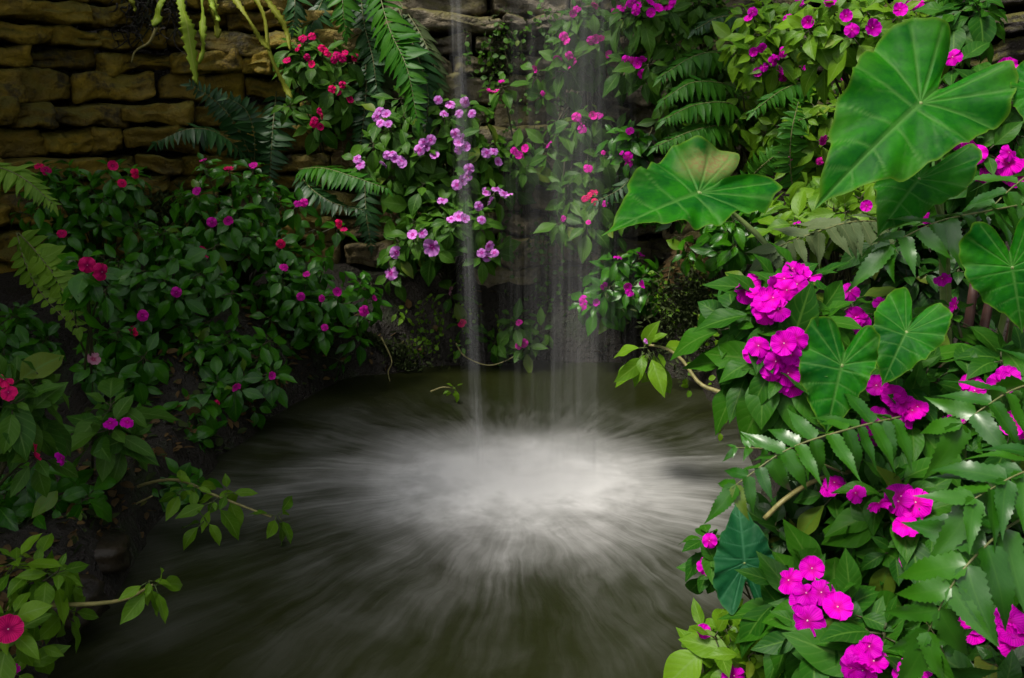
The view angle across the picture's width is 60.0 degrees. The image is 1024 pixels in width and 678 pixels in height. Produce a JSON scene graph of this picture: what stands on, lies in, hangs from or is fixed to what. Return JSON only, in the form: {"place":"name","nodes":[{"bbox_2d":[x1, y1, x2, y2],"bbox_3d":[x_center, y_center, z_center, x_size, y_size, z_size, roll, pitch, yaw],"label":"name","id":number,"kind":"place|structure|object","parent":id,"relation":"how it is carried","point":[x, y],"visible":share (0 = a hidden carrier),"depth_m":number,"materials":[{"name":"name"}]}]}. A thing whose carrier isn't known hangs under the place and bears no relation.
{"place":"outdoors","nodes":[
{"label":"outdoors","id":0,"kind":"place"},
{"bbox_2d":[0,462,116,530],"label":"impatiens plant","id":1,"kind":"object","parent":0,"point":[28,503],"visible":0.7,"depth_m":2.15,"materials":[{"name":"green plant"}]},
{"bbox_2d":[63,377,179,487],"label":"impatiens plant","id":2,"kind":"object","parent":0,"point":[110,439],"visible":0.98,"depth_m":2.24,"materials":[{"name":"green plant"}]},
{"bbox_2d":[136,470,292,550],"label":"leafy branch","id":3,"kind":"object","parent":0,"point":[232,518],"visible":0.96,"depth_m":2.35,"materials":[{"name":"green plant"}]},
{"bbox_2d":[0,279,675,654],"bbox_3d":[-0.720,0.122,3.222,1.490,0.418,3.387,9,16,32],"label":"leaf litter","id":4,"kind":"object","parent":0,"point":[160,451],"visible":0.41,"depth_m":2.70,"materials":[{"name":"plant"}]},
{"bbox_2d":[381,305,411,380],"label":"leafy branch","id":5,"kind":"object","parent":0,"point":[393,318],"visible":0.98,"depth_m":3.85,"materials":[{"name":"green plant"}]},
{"bbox_2d":[48,360,761,677],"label":"pool water","id":6,"kind":"structure","parent":0,"point":[544,519],"depth_m":2.40,"materials":[{"name":"black liquid"}]},
{"bbox_2d":[430,383,460,402],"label":"leafy branch","id":7,"kind":"object","parent":6,"relation":"on","point":[455,394],"visible":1,"depth_m":3.55,"materials":[{"name":"green plant"}]},
{"bbox_2d":[454,339,523,365],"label":"leafy branch","id":8,"kind":"object","parent":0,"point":[458,352],"visible":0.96,"depth_m":4.01,"materials":[{"name":"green plant"}]},
{"bbox_2d":[0,240,1023,677],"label":"ground","id":9,"kind":"structure","parent":0,"point":[574,342],"depth_m":3.62,"materials":[{"name":"soil"}]},
{"bbox_2d":[0,298,65,384],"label":"impatiens plant","id":10,"kind":"object","parent":9,"relation":"on","point":[15,338],"visible":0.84,"depth_m":2.89,"materials":[{"name":"green plant"}]},
{"bbox_2d":[0,350,78,497],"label":"impatiens plant","id":11,"kind":"object","parent":9,"relation":"on","point":[27,426],"visible":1,"depth_m":1.84,"materials":[{"name":"green plant"}]},
{"bbox_2d":[0,533,98,677],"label":"impatiens plant","id":12,"kind":"object","parent":9,"relation":"on","point":[20,616],"visible":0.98,"depth_m":1.62,"materials":[{"name":"green plant"}]},
{"bbox_2d":[7,567,182,623],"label":"leafy branch","id":13,"kind":"object","parent":12,"relation":"attached to","point":[137,599],"visible":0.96,"depth_m":1.57,"materials":[{"name":"green plant"}]},
{"bbox_2d":[46,573,109,629],"bbox_3d":[-0.983,0.567,1.939,0.191,0.077,0.139,12,23,23],"label":"bank stone","id":14,"kind":"object","parent":9,"relation":"on","point":[93,588],"visible":0.23,"depth_m":1.92,"materials":[{"name":"grey stone"}]},
{"bbox_2d":[10,159,175,266],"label":"impatiens plant","id":15,"kind":"object","parent":9,"relation":"on","point":[95,214],"visible":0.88,"depth_m":3.23,"materials":[{"name":"green plant"}]},
{"bbox_2d":[77,350,114,404],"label":"impatiens plant","id":16,"kind":"object","parent":9,"relation":"on","point":[96,361],"visible":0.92,"depth_m":2.77,"materials":[{"name":"green plant"}]},
{"bbox_2d":[94,529,131,574],"bbox_3d":[-1.030,0.520,2.135,0.211,0.090,0.150,0,9,-16],"label":"bank stone","id":17,"kind":"object","parent":9,"relation":"on","point":[112,554],"visible":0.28,"depth_m":2.11,"materials":[{"name":"grey stone"}]},
{"bbox_2d":[69,319,172,405],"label":"impatiens plant","id":18,"kind":"object","parent":9,"relation":"on","point":[123,358],"visible":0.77,"depth_m":2.89,"materials":[{"name":"green plant"}]},
{"bbox_2d":[73,215,254,355],"bbox_3d":[-1.274,-0.097,3.222,0.628,0.706,0.579,13,19,43],"label":"impatiens plant","id":19,"kind":"object","parent":9,"relation":"on","point":[150,297],"visible":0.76,"depth_m":3.08,"materials":[{"name":"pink plant"}]},
{"bbox_2d":[128,388,227,452],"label":"impatiens plant","id":20,"kind":"object","parent":9,"relation":"on","point":[210,412],"visible":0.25,"depth_m":2.89,"materials":[{"name":"green plant"}]},
{"bbox_2d":[152,457,222,511],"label":"impatiens plant","id":21,"kind":"object","parent":9,"relation":"on","point":[198,478],"visible":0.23,"depth_m":2.58,"materials":[{"name":"green plant"}]},
{"bbox_2d":[166,318,296,428],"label":"impatiens plant","id":22,"kind":"object","parent":9,"relation":"on","point":[240,361],"visible":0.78,"depth_m":3.12,"materials":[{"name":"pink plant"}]},
{"bbox_2d":[162,152,357,284],"bbox_3d":[-1.043,-0.429,3.576,0.707,0.632,0.492,5,15,20],"label":"impatiens plant","id":23,"kind":"object","parent":9,"relation":"on","point":[247,235],"visible":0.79,"depth_m":3.49,"materials":[{"name":"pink plant"}]},
{"bbox_2d":[232,224,392,381],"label":"impatiens plant","id":24,"kind":"object","parent":9,"relation":"on","point":[296,299],"visible":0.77,"depth_m":3.56,"materials":[{"name":"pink plant"}]},
{"bbox_2d":[292,165,392,217],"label":"fern","id":25,"kind":"object","parent":9,"relation":"on","point":[337,177],"visible":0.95,"depth_m":3.80,"materials":[{"name":"green plant"}]},
{"bbox_2d":[342,85,508,233],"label":"impatiens plant","id":26,"kind":"object","parent":9,"relation":"on","point":[417,168],"visible":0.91,"depth_m":3.81,"materials":[{"name":"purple plant"}]},
{"bbox_2d":[375,178,520,302],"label":"impatiens plant","id":27,"kind":"object","parent":9,"relation":"on","point":[433,246],"visible":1,"depth_m":3.76,"materials":[{"name":"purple plant"}]},
{"bbox_2d":[405,273,501,363],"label":"creeper","id":28,"kind":"object","parent":9,"relation":"on","point":[421,329],"visible":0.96,"depth_m":4.02,"materials":[{"name":"green plant"}]},
{"bbox_2d":[434,279,552,372],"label":"impatiens plant","id":29,"kind":"object","parent":9,"relation":"on","point":[516,336],"visible":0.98,"depth_m":4.02,"materials":[{"name":"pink plant"}]},
{"bbox_2d":[0,0,1023,287],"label":"stone wall","id":30,"kind":"structure","parent":9,"relation":"on","point":[82,96],"depth_m":4.01,"materials":[{"name":"stone"}]},
{"bbox_2d":[0,163,61,216],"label":"fern","id":31,"kind":"object","parent":30,"relation":"attached to","point":[10,178],"visible":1,"depth_m":2.48,"materials":[{"name":"green plant"}]},
{"bbox_2d":[8,228,87,340],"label":"fern","id":32,"kind":"object","parent":30,"relation":"attached to","point":[38,258],"visible":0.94,"depth_m":2.65,"materials":[{"name":"green plant"}]},
{"bbox_2d":[55,248,132,381],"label":"impatiens plant","id":33,"kind":"object","parent":30,"relation":"attached to","point":[82,287],"visible":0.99,"depth_m":2.50,"materials":[{"name":"green plant"}]},
{"bbox_2d":[55,0,292,98],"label":"hanging cactus","id":34,"kind":"object","parent":30,"relation":"hanging from","point":[186,29],"visible":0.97,"depth_m":3.67,"materials":[{"name":"plant"}]},
{"bbox_2d":[86,0,313,40],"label":"fern","id":35,"kind":"object","parent":30,"relation":"attached to","point":[296,9],"visible":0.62,"depth_m":3.87,"materials":[{"name":"green plant"}]},
{"bbox_2d":[147,79,272,170],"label":"fern","id":36,"kind":"object","parent":30,"relation":"attached to","point":[238,115],"visible":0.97,"depth_m":3.88,"materials":[{"name":"green plant"}]},
{"bbox_2d":[253,54,383,185],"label":"fern","id":37,"kind":"object","parent":30,"relation":"attached to","point":[281,139],"visible":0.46,"depth_m":4.02,"materials":[{"name":"green plant"}]},
{"bbox_2d":[271,24,369,156],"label":"impatiens plant","id":38,"kind":"object","parent":30,"relation":"attached to","point":[337,117],"visible":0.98,"depth_m":3.92,"materials":[{"name":"green plant"}]},
{"bbox_2d":[302,0,396,172],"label":"fern","id":39,"kind":"object","parent":30,"relation":"attached to","point":[371,72],"visible":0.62,"depth_m":3.98,"materials":[{"name":"green plant"}]},
{"bbox_2d":[350,178,397,255],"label":"fern","id":40,"kind":"object","parent":30,"relation":"attached to","point":[372,210],"visible":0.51,"depth_m":4.04,"materials":[{"name":"green plant"}]},
{"bbox_2d":[325,0,449,134],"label":"fern","id":41,"kind":"object","parent":30,"relation":"attached to","point":[410,44],"visible":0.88,"depth_m":3.81,"materials":[{"name":"green plant"}]},
{"bbox_2d":[126,4,742,386],"bbox_3d":[-0.286,-0.655,3.877,2.875,1.623,0.822,0,14,0],"label":"moss","id":42,"kind":"object","parent":30,"relation":"attached to","point":[696,297],"visible":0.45,"depth_m":3.65,"materials":[{"name":"green plant"}]},
{"bbox_2d":[478,73,551,216],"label":"impatiens plant","id":43,"kind":"object","parent":30,"relation":"on","point":[526,175],"visible":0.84,"depth_m":3.97,"materials":[{"name":"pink plant"}]},
{"bbox_2d":[463,0,604,316],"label":"creeper","id":44,"kind":"object","parent":30,"relation":"attached to","point":[511,42],"visible":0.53,"depth_m":4.09,"materials":[{"name":"green plant"}]},
{"bbox_2d":[520,0,625,118],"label":"impatiens plant","id":45,"kind":"object","parent":30,"relation":"on","point":[583,45],"visible":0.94,"depth_m":3.84,"materials":[{"name":"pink plant"}]},
{"bbox_2d":[525,50,626,225],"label":"impatiens plant","id":46,"kind":"object","parent":30,"relation":"attached to","point":[578,165],"visible":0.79,"depth_m":3.91,"materials":[{"name":"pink plant"}]},
{"bbox_2d":[533,176,629,263],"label":"impatiens plant","id":47,"kind":"object","parent":30,"relation":"attached to","point":[584,231],"visible":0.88,"depth_m":3.88,"materials":[{"name":"green plant"}]},
{"bbox_2d":[594,119,653,177],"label":"impatiens plant","id":48,"kind":"object","parent":30,"relation":"attached to","point":[628,145],"visible":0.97,"depth_m":3.56,"materials":[{"name":"green plant"}]},
{"bbox_2d":[602,0,694,104],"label":"impatiens plant","id":49,"kind":"object","parent":30,"relation":"attached to","point":[647,21],"visible":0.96,"depth_m":3.37,"materials":[{"name":"green plant"}]},
{"bbox_2d":[634,220,686,233],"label":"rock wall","id":50,"kind":"structure","parent":30,"relation":"attached to","point":[672,227],"depth_m":3.89,"materials":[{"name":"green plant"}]},
{"bbox_2d":[586,14,756,211],"bbox_3d":[0.635,-0.862,3.433,0.663,0.760,0.549,0,14,0],"label":"fern","id":51,"kind":"object","parent":30,"relation":"attached to","point":[713,88],"visible":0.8,"depth_m":3.30,"materials":[{"name":"green plant"}]},
{"bbox_2d":[659,237,710,309],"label":"shrub","id":52,"kind":"object","parent":30,"relation":"attached to","point":[671,257],"visible":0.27,"depth_m":3.75,"materials":[{"name":"green plant"}]},
{"bbox_2d":[637,34,757,144],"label":"fern","id":53,"kind":"object","parent":30,"relation":"attached to","point":[662,132],"visible":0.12,"depth_m":3.69,"materials":[{"name":"green plant"}]},
{"bbox_2d":[664,0,739,50],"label":"impatiens plant","id":54,"kind":"object","parent":30,"relation":"attached to","point":[687,13],"visible":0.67,"depth_m":3.69,"materials":[{"name":"green plant"}]},
{"bbox_2d":[678,89,765,174],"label":"fern","id":55,"kind":"object","parent":30,"relation":"attached to","point":[747,106],"visible":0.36,"depth_m":3.37,"materials":[{"name":"green plant"}]},
{"bbox_2d":[670,240,869,458],"bbox_3d":[0.459,0.065,1.585,0.335,0.471,0.355,0,14,0],"label":"impatiens plant","id":56,"kind":"object","parent":30,"relation":"attached to","point":[753,354],"visible":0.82,"depth_m":1.48,"materials":[{"name":"green plant"}]},
{"bbox_2d":[740,98,807,187],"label":"fern","id":57,"kind":"object","parent":30,"relation":"attached to","point":[783,155],"visible":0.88,"depth_m":2.84,"materials":[{"name":"green plant"}]},
{"bbox_2d":[746,80,838,135],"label":"fern","id":58,"kind":"object","parent":30,"relation":"attached to","point":[790,91],"visible":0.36,"depth_m":2.98,"materials":[{"name":"green plant"}]},
{"bbox_2d":[704,393,912,523],"bbox_3d":[0.458,0.184,1.311,0.352,0.155,0.151,-8,16,-30],"label":"fern","id":59,"kind":"object","parent":30,"relation":"attached to","point":[889,432],"visible":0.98,"depth_m":1.28,"materials":[{"name":"green plant"}]},
{"bbox_2d":[745,213,898,275],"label":"fern","id":60,"kind":"object","parent":30,"relation":"attached to","point":[852,233],"visible":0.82,"depth_m":1.89,"materials":[{"name":"green plant"}]},
{"bbox_2d":[845,173,1023,292],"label":"fern","id":61,"kind":"object","parent":30,"relation":"attached to","point":[940,235],"visible":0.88,"depth_m":1.56,"materials":[{"name":"green plant"}]},
{"bbox_2d":[883,442,1023,677],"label":"fern","id":62,"kind":"object","parent":30,"relation":"attached to","point":[970,519],"visible":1,"depth_m":1.08,"materials":[{"name":"green plant"}]},
{"bbox_2d":[912,273,1023,521],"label":"impatiens plant","id":63,"kind":"object","parent":30,"relation":"on","point":[980,357],"visible":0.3,"depth_m":1.54,"materials":[{"name":"green plant"}]},
{"bbox_2d":[920,348,1023,480],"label":"fern","id":64,"kind":"object","parent":30,"relation":"attached to","point":[954,430],"visible":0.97,"depth_m":1.25,"materials":[{"name":"green plant"}]},
{"bbox_2d":[569,247,665,341],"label":"impatiens plant","id":65,"kind":"object","parent":9,"relation":"on","point":[605,298],"visible":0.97,"depth_m":3.85,"materials":[{"name":"green plant"}]},
{"bbox_2d":[648,255,728,440],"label":"shrub","id":66,"kind":"object","parent":9,"relation":"on","point":[685,384],"visible":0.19,"depth_m":3.71,"materials":[{"name":"green plant"}]},
{"bbox_2d":[676,524,751,599],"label":"impatiens plant","id":67,"kind":"object","parent":9,"relation":"on","point":[702,561],"visible":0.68,"depth_m":1.63,"materials":[{"name":"green plant"}]},
{"bbox_2d":[666,210,770,279],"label":"impatiens plant","id":68,"kind":"object","parent":9,"relation":"on","point":[726,245],"visible":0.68,"depth_m":3.31,"materials":[{"name":"green plant"}]},
{"bbox_2d":[663,598,783,677],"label":"impatiens plant","id":69,"kind":"object","parent":9,"relation":"on","point":[709,642],"visible":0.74,"depth_m":1.52,"materials":[{"name":"green plant"}]},
{"bbox_2d":[713,504,773,614],"bbox_3d":[0.473,0.503,1.637,0.102,0.562,0.482,7,16,28],"label":"elephant ear","id":70,"kind":"object","parent":9,"relation":"on","point":[743,539],"visible":0.76,"depth_m":1.43},
{"bbox_2d":[712,0,818,113],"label":"impatiens plant","id":71,"kind":"object","parent":9,"relation":"on","point":[758,39],"visible":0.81,"depth_m":3.02,"materials":[{"name":"green plant"}]},
{"bbox_2d":[734,480,835,559],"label":"impatiens plant","id":72,"kind":"object","parent":9,"relation":"on","point":[772,526],"visible":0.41,"depth_m":1.71,"materials":[{"name":"green plant"}]},
{"bbox_2d":[748,74,848,186],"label":"impatiens plant","id":73,"kind":"object","parent":9,"relation":"on","point":[816,149],"visible":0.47,"depth_m":3.03,"materials":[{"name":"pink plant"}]},
{"bbox_2d":[719,519,901,677],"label":"impatiens plant","id":74,"kind":"object","parent":9,"relation":"on","point":[804,584],"visible":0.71,"depth_m":1.32,"materials":[{"name":"green plant"}]},
{"bbox_2d":[747,172,875,285],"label":"impatiens plant","id":75,"kind":"object","parent":9,"relation":"on","point":[801,200],"visible":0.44,"depth_m":2.53,"materials":[{"name":"green plant"}]},
{"bbox_2d":[770,424,853,558],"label":"impatiens plant","id":76,"kind":"object","parent":9,"relation":"on","point":[833,554],"visible":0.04,"depth_m":1.80,"materials":[{"name":"green plant"}]},
{"bbox_2d":[601,17,1023,434],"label":"elephant ear","id":77,"kind":"object","parent":9,"relation":"on","point":[901,122],"visible":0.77,"depth_m":1.50},
{"bbox_2d":[773,0,935,104],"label":"impatiens plant","id":78,"kind":"object","parent":9,"relation":"on","point":[842,36],"visible":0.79,"depth_m":2.48,"materials":[{"name":"green plant"}]},
{"bbox_2d":[779,596,953,677],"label":"impatiens plant","id":79,"kind":"object","parent":9,"relation":"on","point":[870,654],"visible":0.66,"depth_m":1.24,"materials":[{"name":"green plant"}]},
{"bbox_2d":[793,430,982,629],"bbox_3d":[0.628,0.366,1.489,0.325,0.381,0.289,9,17,34],"label":"impatiens plant","id":80,"kind":"object","parent":9,"relation":"on","point":[865,520],"visible":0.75,"depth_m":1.41,"materials":[{"name":"green plant"}]},
{"bbox_2d":[841,0,970,90],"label":"impatiens plant","id":81,"kind":"object","parent":9,"relation":"on","point":[967,61],"visible":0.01,"depth_m":2.84,"materials":[{"name":"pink plant"}]},
{"bbox_2d":[836,216,1006,343],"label":"impatiens plant","id":82,"kind":"object","parent":9,"relation":"on","point":[923,288],"visible":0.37,"depth_m":2.07,"materials":[{"name":"green plant"}]},
{"bbox_2d":[893,600,1002,677],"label":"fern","id":83,"kind":"object","parent":9,"relation":"on","point":[965,672],"visible":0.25,"depth_m":1.28,"materials":[{"name":"green plant"}]},
{"bbox_2d":[915,0,1007,80],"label":"impatiens plant","id":84,"kind":"object","parent":9,"relation":"on","point":[968,21],"visible":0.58,"depth_m":2.37,"materials":[{"name":"green plant"}]},
{"bbox_2d":[902,41,1023,270],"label":"impatiens plant","id":85,"kind":"object","parent":9,"relation":"on","point":[1001,147],"visible":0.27,"depth_m":1.94,"materials":[{"name":"green plant"}]},
{"bbox_2d":[902,595,1023,656],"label":"impatiens plant","id":86,"kind":"object","parent":9,"relation":"on","point":[1011,637],"visible":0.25,"depth_m":1.35,"materials":[{"name":"pink plant"}]},
{"bbox_2d":[940,474,1023,552],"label":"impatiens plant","id":87,"kind":"object","parent":9,"relation":"on","point":[1017,527],"depth_m":1.80,"materials":[{"name":"green plant"}]},
{"bbox_2d":[941,632,1023,677],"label":"impatiens plant","id":88,"kind":"object","parent":9,"relation":"on","point":[986,654],"visible":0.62,"depth_m":1.32,"materials":[{"name":"green plant"}]},
{"bbox_2d":[614,321,719,397],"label":"leafy branch","id":89,"kind":"object","parent":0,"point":[659,376],"visible":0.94,"depth_m":2.59,"materials":[{"name":"green plant"}]},
{"bbox_2d":[722,432,848,486],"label":"fern","id":90,"kind":"object","parent":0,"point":[748,450],"visible":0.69,"depth_m":1.36,"materials":[{"name":"green plant"}]},
{"bbox_2d":[815,280,978,486],"bbox_3d":[0.687,0.157,1.639,0.304,0.502,0.348,0,14,0],"label":"impatiens plant","id":91,"kind":"object","parent":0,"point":[908,402],"visible":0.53,"depth_m":1.53,"materials":[{"name":"green plant"}]},
{"bbox_2d":[763,469,851,520],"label":"bare stem","id":92,"kind":"object","parent":91,"relation":"attached to","point":[779,504],"visible":0.59,"depth_m":1.53,"materials":[{"name":"plant"}]}
]}

